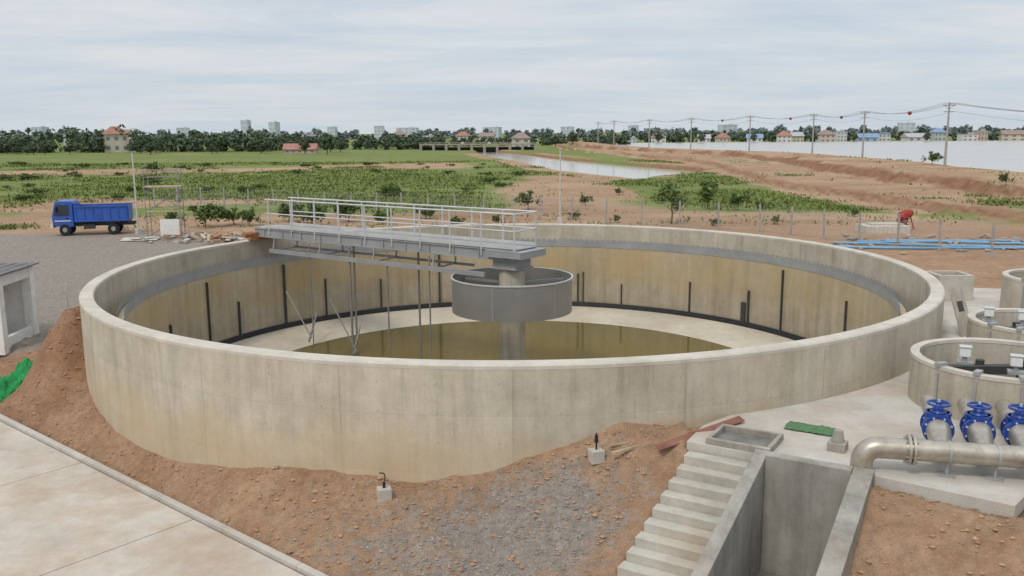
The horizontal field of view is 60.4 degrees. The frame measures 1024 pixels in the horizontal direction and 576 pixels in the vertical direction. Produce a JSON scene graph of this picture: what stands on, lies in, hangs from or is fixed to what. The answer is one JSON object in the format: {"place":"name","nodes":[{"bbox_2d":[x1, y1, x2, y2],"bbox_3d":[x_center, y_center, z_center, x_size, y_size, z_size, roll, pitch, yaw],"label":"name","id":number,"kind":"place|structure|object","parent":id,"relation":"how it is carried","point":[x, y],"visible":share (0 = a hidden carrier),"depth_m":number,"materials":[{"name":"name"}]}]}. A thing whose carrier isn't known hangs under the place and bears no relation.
{"place":"outdoors","nodes":[
{"label":"outdoors","id":0,"kind":"place"},
{"bbox_2d":[0,421,304,575],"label":"road","id":1,"kind":"structure","parent":0,"point":[62,514],"depth_m":17.60,"materials":[{"name":"concrete"}]},
{"bbox_2d":[142,166,185,236],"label":"scaffold tower","id":2,"kind":"structure","parent":0,"point":[165,199],"depth_m":59.85,"materials":[{"name":"metal"}]},
{"bbox_2d":[0,130,1023,575],"bbox_3d":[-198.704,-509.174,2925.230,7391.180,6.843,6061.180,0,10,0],"label":"ground","id":3,"kind":"structure","parent":0,"point":[76,260],"depth_m":25.27,"materials":[{"name":"soil"}]},
{"bbox_2d":[0,137,13,153],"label":"tree","id":4,"kind":"object","parent":3,"relation":"on","point":[6,144],"visible":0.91,"depth_m":326.39,"materials":[{"name":"green plant"}]},
{"bbox_2d":[0,358,32,402],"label":"green netting","id":5,"kind":"object","parent":3,"relation":"on","point":[12,381],"visible":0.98,"depth_m":25.51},
{"bbox_2d":[0,262,39,354],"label":"pump shed","id":6,"kind":"structure","parent":3,"relation":"on","point":[18,314],"depth_m":30.88,"materials":[{"name":"white paint"}]},
{"bbox_2d":[14,194,43,200],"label":"shrub","id":7,"kind":"object","parent":3,"relation":"on","point":[22,197],"visible":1,"depth_m":93.96,"materials":[{"name":"green plant"}]},
{"bbox_2d":[36,140,53,154],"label":"tree","id":8,"kind":"object","parent":3,"relation":"on","point":[43,147],"visible":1,"depth_m":314.06,"materials":[{"name":"green plant"}]},
{"bbox_2d":[51,199,136,235],"bbox_3d":[-29.568,-5.045,62.361,5.350,2.417,2.196,-3,10,-14],"label":"dump truck","id":9,"kind":"object","parent":3,"relation":"on","point":[69,216],"visible":1,"depth_m":61.54,"materials":[{"name":"blue paint"}]},
{"bbox_2d":[102,126,129,152],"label":"house","id":10,"kind":"structure","parent":3,"relation":"on","point":[115,141],"depth_m":343.69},
{"bbox_2d":[130,152,141,233],"bbox_3d":[-26.399,-6.665,61.831,0.300,5.760,0.470,5,12,29],"label":"street lamp","id":11,"kind":"object","parent":3,"relation":"on","point":[138,230],"visible":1,"depth_m":61.83,"materials":[{"name":"metal"}]},
{"bbox_2d":[130,135,148,152],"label":"tree","id":12,"kind":"object","parent":3,"relation":"on","point":[140,141],"visible":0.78,"depth_m":322.07,"materials":[{"name":"green plant"}]},
{"bbox_2d":[120,236,159,240],"bbox_3d":[-24.738,-3.288,58.587,2.300,0.126,1.380,-2,10,-11],"label":"sheet panel","id":13,"kind":"object","parent":3,"relation":"on","point":[139,238],"visible":0.79,"depth_m":58.24,"materials":[{"name":"concrete"}]},
{"bbox_2d":[0,124,292,152],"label":"distant wood","id":14,"kind":"object","parent":3,"relation":"on","point":[84,141],"visible":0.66,"depth_m":346.21,"materials":[{"name":"plant"}]},
{"bbox_2d":[142,141,159,154],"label":"tree","id":15,"kind":"object","parent":3,"relation":"on","point":[150,147],"visible":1,"depth_m":304.53,"materials":[{"name":"green plant"}]},
{"bbox_2d":[0,414,327,575],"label":"kerb","id":16,"kind":"structure","parent":3,"relation":"on","point":[274,554],"depth_m":18.64,"materials":[{"name":"concrete"}]},
{"bbox_2d":[160,219,179,236],"bbox_3d":[-23.125,-4.055,59.480,1.250,1.200,0.040,-1,10,-6],"label":"white board","id":17,"kind":"object","parent":3,"relation":"on","point":[169,227],"visible":0.86,"depth_m":59.45,"materials":[{"name":"paint"}]},
{"bbox_2d":[164,209,187,221],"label":"shrub","id":18,"kind":"object","parent":3,"relation":"on","point":[171,215],"visible":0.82,"depth_m":67.91,"materials":[{"name":"green plant"}]},
{"bbox_2d":[140,231,247,243],"bbox_3d":[-19.464,-3.364,58.412,9.915,0.556,4.454,2,10,11],"label":"rubble pile","id":19,"kind":"object","parent":3,"relation":"on","point":[185,236],"visible":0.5,"depth_m":57.69,"materials":[{"name":"grey stone"}]},
{"bbox_2d":[149,232,246,242],"bbox_3d":[-18.481,-3.457,58.836,9.980,0.555,4.474,0,10,0],"label":"rubble pile","id":20,"kind":"object","parent":3,"relation":"on","point":[226,239],"visible":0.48,"depth_m":57.29,"materials":[{"name":"concrete"}]},
{"bbox_2d":[160,231,241,242],"bbox_3d":[-18.677,-3.537,59.222,9.646,0.543,4.843,0,10,0],"label":"rubble pile","id":21,"kind":"object","parent":3,"relation":"on","point":[214,237],"visible":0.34,"depth_m":58.17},
{"bbox_2d":[164,229,247,242],"bbox_3d":[-18.703,-3.377,58.451,7.961,0.618,5.593,0,10,0],"label":"rubble pile","id":22,"kind":"object","parent":3,"relation":"on","point":[208,240],"visible":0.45,"depth_m":57.40,"materials":[{"name":"grey wood"}]},
{"bbox_2d":[187,201,225,227],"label":"shrub","id":23,"kind":"object","parent":3,"relation":"on","point":[205,213],"visible":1,"depth_m":66.08,"materials":[{"name":"green plant"}]},
{"bbox_2d":[208,134,225,152],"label":"tree","id":24,"kind":"object","parent":3,"relation":"on","point":[217,142],"visible":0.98,"depth_m":325.63,"materials":[{"name":"green plant"}]},
{"bbox_2d":[217,207,248,224],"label":"shrub","id":25,"kind":"object","parent":3,"relation":"on","point":[229,214],"visible":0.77,"depth_m":67.77,"materials":[{"name":"green plant"}]},
{"bbox_2d":[240,119,250,139],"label":"tower block","id":26,"kind":"structure","parent":3,"relation":"on","point":[245,124],"depth_m":885.16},
{"bbox_2d":[234,207,260,225],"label":"shrub","id":27,"kind":"object","parent":3,"relation":"on","point":[249,216],"visible":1,"depth_m":67.01,"materials":[{"name":"green plant"}]},
{"bbox_2d":[253,136,268,153],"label":"tree","id":28,"kind":"object","parent":3,"relation":"on","point":[261,144],"visible":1,"depth_m":312.36,"materials":[{"name":"green plant"}]},
{"bbox_2d":[268,121,279,138],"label":"tower block","id":29,"kind":"structure","parent":3,"relation":"on","point":[274,126],"depth_m":881.15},
{"bbox_2d":[277,204,303,220],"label":"shrub","id":30,"kind":"object","parent":3,"relation":"on","point":[284,210],"visible":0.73,"depth_m":70.60,"materials":[{"name":"green plant"}]},
{"bbox_2d":[282,143,318,152],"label":"house","id":31,"kind":"structure","parent":3,"relation":"on","point":[293,148],"depth_m":311.47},
{"bbox_2d":[293,203,327,223],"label":"shrub","id":32,"kind":"object","parent":3,"relation":"on","point":[319,208],"visible":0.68,"depth_m":65.63,"materials":[{"name":"green plant"}]},
{"bbox_2d":[319,132,335,154],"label":"tree","id":33,"kind":"object","parent":3,"relation":"on","point":[328,141],"visible":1,"depth_m":285.18,"materials":[{"name":"green plant"}]},
{"bbox_2d":[334,138,347,151],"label":"tree","id":34,"kind":"object","parent":3,"relation":"on","point":[340,143],"visible":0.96,"depth_m":321.44,"materials":[{"name":"green plant"}]},
{"bbox_2d":[332,197,366,221],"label":"shrub","id":35,"kind":"object","parent":3,"relation":"on","point":[348,209],"visible":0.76,"depth_m":69.35,"materials":[{"name":"green plant"}]},
{"bbox_2d":[263,132,449,149],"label":"distant wood","id":36,"kind":"object","parent":3,"relation":"on","point":[368,141],"visible":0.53,"depth_m":370.90,"materials":[{"name":"plant"}]},
{"bbox_2d":[374,125,384,138],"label":"tower block","id":37,"kind":"structure","parent":3,"relation":"on","point":[379,131],"depth_m":930.33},
{"bbox_2d":[373,210,392,223],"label":"shrub","id":38,"kind":"object","parent":3,"relation":"on","point":[379,214],"visible":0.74,"depth_m":67.71,"materials":[{"name":"green plant"}]},
{"bbox_2d":[376,472,391,501],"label":"anchor block","id":39,"kind":"structure","parent":3,"relation":"on","point":[384,492],"depth_m":17.30,"materials":[{"name":"concrete"}]},
{"bbox_2d":[381,182,403,197],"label":"shrub","id":40,"kind":"object","parent":3,"relation":"on","point":[391,190],"visible":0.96,"depth_m":89.20,"materials":[{"name":"green plant"}]},
{"bbox_2d":[396,127,418,136],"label":"tower block","id":41,"kind":"structure","parent":3,"relation":"on","point":[408,130],"depth_m":930.22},
{"bbox_2d":[415,206,435,217],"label":"shrub","id":42,"kind":"object","parent":3,"relation":"on","point":[427,213],"visible":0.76,"depth_m":72.02,"materials":[{"name":"green plant"}]},
{"bbox_2d":[455,131,471,143],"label":"house","id":43,"kind":"structure","parent":3,"relation":"on","point":[463,134],"depth_m":549.09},
{"bbox_2d":[419,142,536,152],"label":"sluice bridge","id":44,"kind":"structure","parent":3,"relation":"on","point":[484,148],"depth_m":345.67,"materials":[{"name":"concrete"}]},
{"bbox_2d":[482,126,501,138],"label":"tower block","id":45,"kind":"structure","parent":3,"relation":"on","point":[497,130],"depth_m":929.94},
{"bbox_2d":[372,133,630,146],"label":"distant wood","id":46,"kind":"object","parent":3,"relation":"on","point":[622,139],"visible":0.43,"depth_m":448.02,"materials":[{"name":"plant"}]},
{"bbox_2d":[79,223,944,482],"bbox_3d":[0.010,1.701,31.074,27.134,5.205,27.134,0,10,0],"label":"circular tank","id":47,"kind":"object","parent":3,"relation":"on","point":[190,356],"visible":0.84,"depth_m":21.04,"materials":[{"name":"concrete"}]},
{"bbox_2d":[242,197,546,270],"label":"access bridge","id":48,"kind":"structure","parent":47,"relation":"on","point":[511,256],"depth_m":32.76,"materials":[{"name":"grey paint"}]},
{"bbox_2d":[269,238,485,358],"bbox_3d":[-5.193,0.727,34.515,11.400,4.827,1.556,7,12,35],"label":"rake scraper","id":49,"kind":"object","parent":48,"relation":"hanging from","point":[386,263],"visible":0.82,"depth_m":34.28,"materials":[{"name":"grey paint"}]},
{"bbox_2d":[451,267,572,322],"bbox_3d":[0.001,0.170,30.802,4.260,1.215,4.260,0,10,0],"label":"feed well","id":50,"kind":"object","parent":47,"relation":"attached to","point":[543,294],"visible":0.87,"depth_m":29.15,"materials":[{"name":"metal"}]},
{"bbox_2d":[293,321,732,359],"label":"tank water","id":51,"kind":"structure","parent":47,"relation":"in","point":[544,340],"depth_m":36.70,"materials":[{"name":"liquid"}]},
{"bbox_2d":[0,150,1023,230],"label":"tall grass","id":52,"kind":"structure","parent":3,"relation":"on","point":[813,205],"depth_m":111.63,"materials":[{"name":"plant"}]},
{"bbox_2d":[0,307,1023,575],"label":"soil clods","id":53,"kind":"object","parent":3,"relation":"on","point":[512,557],"visible":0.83,"depth_m":16.93,"materials":[{"name":"soil"}]},
{"bbox_2d":[0,124,1023,141],"bbox_3d":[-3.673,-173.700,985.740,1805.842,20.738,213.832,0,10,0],"label":"distant wood","id":54,"kind":"object","parent":3,"relation":"on","point":[808,129],"visible":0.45,"depth_m":946.02,"materials":[{"name":"plant"}]},
{"bbox_2d":[511,133,530,146],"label":"house","id":55,"kind":"structure","parent":3,"relation":"on","point":[520,138],"depth_m":360.15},
{"bbox_2d":[513,189,542,209],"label":"shrub","id":56,"kind":"object","parent":3,"relation":"on","point":[525,196],"visible":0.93,"depth_m":78.70,"materials":[{"name":"green plant"}]},
{"bbox_2d":[558,149,561,222],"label":"street lamp","id":57,"kind":"object","parent":3,"relation":"on","point":[559,219],"visible":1,"depth_m":67.75,"materials":[{"name":"metal"}]},
{"bbox_2d":[153,187,1023,258],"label":"wire fence","id":58,"kind":"object","parent":3,"relation":"on","point":[824,228],"visible":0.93,"depth_m":63.75,"materials":[{"name":"metal"}]},
{"bbox_2d":[588,433,604,464],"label":"anchor block","id":59,"kind":"structure","parent":3,"relation":"on","point":[596,454],"depth_m":17.04,"materials":[{"name":"concrete"}]},
{"bbox_2d":[611,445,638,454],"bbox_3d":[2.668,3.024,17.144,1.588,0.280,0.050,-4,11,-18],"label":"wooden batten","id":60,"kind":"object","parent":3,"relation":"on","point":[624,450],"visible":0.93,"depth_m":16.97,"materials":[{"name":"grey wood"}]},
{"bbox_2d":[653,180,687,223],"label":"tree","id":61,"kind":"object","parent":3,"relation":"on","point":[669,191],"visible":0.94,"depth_m":66.07,"materials":[{"name":"green plant"}]},
{"bbox_2d":[617,451,748,575],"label":"staircase","id":62,"kind":"structure","parent":3,"relation":"on","point":[673,538],"depth_m":15.44,"materials":[{"name":"concrete"}]},
{"bbox_2d":[655,416,744,450],"bbox_3d":[3.702,2.831,17.222,2.166,0.283,0.166,-6,12,-30],"label":"steel plate","id":63,"kind":"object","parent":3,"relation":"on","point":[686,437],"visible":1,"depth_m":17.15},
{"bbox_2d":[699,180,717,208],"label":"tree","id":64,"kind":"object","parent":3,"relation":"on","point":[705,192],"visible":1,"depth_m":79.48,"materials":[{"name":"green plant"}]},
{"bbox_2d":[717,124,737,135],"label":"tower block","id":65,"kind":"structure","parent":3,"relation":"on","point":[727,128],"depth_m":930.57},
{"bbox_2d":[729,193,750,209],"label":"shrub","id":66,"kind":"object","parent":3,"relation":"on","point":[736,200],"visible":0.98,"depth_m":78.41,"materials":[{"name":"green plant"}]},
{"bbox_2d":[691,449,874,575],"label":"concrete chute","id":67,"kind":"object","parent":3,"relation":"on","point":[786,515],"visible":0.97,"depth_m":15.34,"materials":[{"name":"concrete"}]},
{"bbox_2d":[595,129,1004,142],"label":"trees","id":68,"kind":"object","parent":3,"relation":"on","point":[741,137],"visible":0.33,"depth_m":562.93,"materials":[{"name":"plant"}]},
{"bbox_2d":[815,130,836,141],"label":"house","id":69,"kind":"structure","parent":3,"relation":"on","point":[826,136],"depth_m":517.40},
{"bbox_2d":[860,111,869,157],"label":"utility pole","id":70,"kind":"object","parent":3,"relation":"on","point":[864,112],"visible":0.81,"depth_m":173.26,"materials":[{"name":"concrete"}]},
{"bbox_2d":[855,222,910,233],"bbox_3d":[25.575,-4.117,60.741,3.000,0.700,2.000,0,10,0],"label":"concrete slab base","id":71,"kind":"object","parent":3,"relation":"on","point":[890,229],"visible":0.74,"depth_m":59.79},
{"bbox_2d":[878,132,890,140],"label":"house","id":72,"kind":"structure","parent":3,"relation":"on","point":[884,136],"depth_m":534.16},
{"bbox_2d":[896,209,913,228],"bbox_3d":[27.884,-4.881,62.442,1.268,1.408,1.080,-5,11,-23],"label":"concrete mixer","id":73,"kind":"object","parent":3,"relation":"on","point":[906,214],"visible":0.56,"depth_m":62.13,"materials":[{"name":"red paint"}]},
{"bbox_2d":[897,122,915,135],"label":"tower block","id":74,"kind":"structure","parent":3,"relation":"on","point":[908,126],"depth_m":930.33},
{"bbox_2d":[900,133,928,140],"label":"house","id":75,"kind":"structure","parent":3,"relation":"on","point":[911,136],"depth_m":519.82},
{"bbox_2d":[812,229,1023,253],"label":"yard litter","id":76,"kind":"object","parent":3,"relation":"on","point":[865,238],"visible":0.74,"depth_m":54.27,"materials":[{"name":"grey wood"}]},
{"bbox_2d":[831,233,1023,251],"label":"yard litter","id":77,"kind":"object","parent":3,"relation":"on","point":[854,238],"visible":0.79,"depth_m":55.55,"materials":[{"name":"grey stone"}]},
{"bbox_2d":[833,242,1023,246],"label":"plastic pipe","id":78,"kind":"object","parent":3,"relation":"on","point":[918,244],"visible":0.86,"depth_m":53.00,"materials":[{"name":"blue plastic"}]},
{"bbox_2d":[837,245,1023,249],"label":"plastic pipe","id":79,"kind":"object","parent":3,"relation":"on","point":[877,247],"visible":0.77,"depth_m":51.57,"materials":[{"name":"blue plastic"}]},
{"bbox_2d":[922,151,943,164],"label":"shrub","id":80,"kind":"object","parent":3,"relation":"on","point":[933,157],"visible":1,"depth_m":131.16,"materials":[{"name":"green plant"}]},
{"bbox_2d":[929,128,945,140],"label":"house","id":81,"kind":"structure","parent":3,"relation":"on","point":[938,134],"depth_m":529.21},
{"bbox_2d":[856,240,1023,244],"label":"plastic pipe","id":82,"kind":"object","parent":3,"relation":"on","point":[971,242],"visible":0.72,"depth_m":54.31,"materials":[{"name":"blue plastic"}]},
{"bbox_2d":[943,102,955,165],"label":"utility pole","id":83,"kind":"object","parent":3,"relation":"on","point":[946,142],"visible":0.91,"depth_m":127.00,"materials":[{"name":"concrete"}]},
{"bbox_2d":[601,103,1023,126],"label":"power line","id":84,"kind":"object","parent":83,"relation":"attached to","point":[856,114],"visible":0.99,"depth_m":161.21,"materials":[{"name":"metal"}]},
{"bbox_2d":[877,239,1023,241],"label":"plastic pipe","id":85,"kind":"object","parent":3,"relation":"on","point":[1003,240],"visible":0.57,"depth_m":54.81,"materials":[{"name":"blue plastic"}]},
{"bbox_2d":[957,132,978,140],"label":"house","id":86,"kind":"structure","parent":3,"relation":"on","point":[970,136],"depth_m":517.41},
{"bbox_2d":[0,0,1023,134],"label":"sky","id":87,"kind":"structure","parent":0,"point":[209,66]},
{"bbox_2d":[196,423,969,575],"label":"gravel","id":88,"kind":"structure","parent":0,"point":[474,538],"depth_m":16.42,"materials":[{"name":"gravel"}]},
{"bbox_2d":[479,152,693,178],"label":"canal water","id":89,"kind":"structure","parent":0,"point":[634,172],"depth_m":194.39,"materials":[{"name":"liquid"}]},
{"bbox_2d":[714,133,730,141],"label":"house","id":90,"kind":"structure","parent":0,"point":[722,137],"depth_m":529.62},
{"bbox_2d":[776,131,791,141],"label":"house","id":91,"kind":"structure","parent":0,"point":[784,136],"depth_m":519.53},
{"bbox_2d":[790,132,804,141],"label":"house","id":92,"kind":"structure","parent":0,"point":[797,136],"depth_m":534.32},
{"bbox_2d":[611,141,1023,171],"bbox_3d":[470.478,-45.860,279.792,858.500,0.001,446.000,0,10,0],"label":"lake water","id":93,"kind":"structure","parent":0,"point":[1002,155],"depth_m":299.36,"materials":[{"name":"liquid"}]},
{"bbox_2d":[833,130,847,141],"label":"house","id":94,"kind":"structure","parent":0,"point":[841,136],"depth_m":529.06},
{"bbox_2d":[687,288,1023,517],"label":"concrete pavement","id":95,"kind":"structure","parent":0,"point":[888,408],"depth_m":16.85,"materials":[{"name":"concrete"}]},
{"bbox_2d":[706,423,783,452],"bbox_3d":[4.404,2.902,16.654,1.200,0.220,0.980,6,12,31],"label":"catch pit","id":96,"kind":"object","parent":95,"relation":"on","point":[746,439],"visible":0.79,"depth_m":16.72,"materials":[{"name":"concrete"}]},
{"bbox_2d":[784,421,835,435],"bbox_3d":[5.864,2.754,17.300,0.937,0.047,0.520,5,12,29],"label":"floor mat","id":97,"kind":"object","parent":95,"relation":"on","point":[807,428],"visible":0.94,"depth_m":17.27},
{"bbox_2d":[827,429,848,452],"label":"concrete plinth","id":98,"kind":"structure","parent":95,"relation":"on","point":[837,442],"depth_m":16.09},
{"bbox_2d":[850,434,1023,481],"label":"header pipe","id":99,"kind":"object","parent":95,"relation":"on","point":[909,449],"visible":0.98,"depth_m":14.80,"materials":[{"name":"silver metal"}]},
{"bbox_2d":[920,395,954,440],"bbox_3d":[7.760,2.467,16.124,0.528,1.020,2.513,3,11,20],"label":"gate valve","id":100,"kind":"object","parent":95,"relation":"on","point":[936,423],"visible":0.91,"depth_m":15.67,"materials":[{"name":"blue metal"}]},
{"bbox_2d":[926,270,974,300],"bbox_3d":[15.200,-0.085,30.672,1.200,0.880,1.140,0,10,0],"label":"concrete box","id":101,"kind":"object","parent":95,"relation":"on","point":[949,279],"visible":0.53,"depth_m":30.10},
{"bbox_2d":[949,287,968,336],"bbox_3d":[12.877,0.674,25.221,0.620,1.322,0.504,-7,12,-31],"label":"leaning board","id":102,"kind":"object","parent":95,"relation":"on","point":[960,308],"visible":0.78,"depth_m":25.17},
{"bbox_2d":[908,337,1023,428],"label":"round tank","id":103,"kind":"object","parent":95,"relation":"on","point":[936,371],"visible":0.89,"depth_m":18.56,"materials":[{"name":"concrete"}]},
{"bbox_2d":[956,344,972,364],"bbox_3d":[9.759,1.437,18.952,0.300,0.398,0.250,4,11,25],"label":"control cabinet","id":104,"kind":"object","parent":103,"relation":"on","point":[965,352],"visible":1,"depth_m":18.88,"materials":[{"name":"metal"}]},
{"bbox_2d":[1007,353,1023,374],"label":"control cabinet","id":105,"kind":"object","parent":103,"relation":"on","point":[1016,361],"visible":1,"depth_m":18.09,"materials":[{"name":"metal"}]},
{"bbox_2d":[957,397,995,443],"bbox_3d":[8.413,2.489,15.978,0.528,1.020,2.513,3,11,20],"label":"gate valve","id":106,"kind":"object","parent":95,"relation":"on","point":[976,425],"visible":0.93,"depth_m":15.55,"materials":[{"name":"blue metal"}]},
{"bbox_2d":[966,308,1023,340],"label":"round tank","id":107,"kind":"object","parent":95,"relation":"on","point":[1003,326],"visible":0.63,"depth_m":22.45,"materials":[{"name":"concrete"}]},
{"bbox_2d":[982,306,994,321],"bbox_3d":[12.405,0.694,22.885,0.300,0.398,0.250,4,11,25],"label":"control cabinet","id":108,"kind":"object","parent":107,"relation":"on","point":[988,312],"visible":0.94,"depth_m":22.81,"materials":[{"name":"metal"}]},
{"bbox_2d":[1016,310,1023,326],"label":"control cabinet","id":109,"kind":"object","parent":107,"relation":"on","point":[1021,315],"visible":0.98,"depth_m":22.34,"materials":[{"name":"metal"}]},
{"bbox_2d":[994,399,1023,445],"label":"gate valve","id":110,"kind":"object","parent":95,"relation":"on","point":[1010,415],"visible":0.93,"depth_m":15.48,"materials":[{"name":"blue metal"}]},
{"bbox_2d":[999,268,1023,308],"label":"round tank","id":111,"kind":"object","parent":95,"relation":"on","point":[1012,291],"visible":0.91,"depth_m":28.04,"materials":[{"name":"concrete"}]},
{"bbox_2d":[854,133,878,141],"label":"house","id":112,"kind":"structure","parent":0,"point":[871,136],"depth_m":519.92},
{"bbox_2d":[974,129,988,140],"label":"house","id":113,"kind":"structure","parent":0,"point":[983,135],"depth_m":529.05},
{"bbox_2d":[999,130,1023,140],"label":"house","id":114,"kind":"structure","parent":0,"point":[1011,135],"depth_m":518.27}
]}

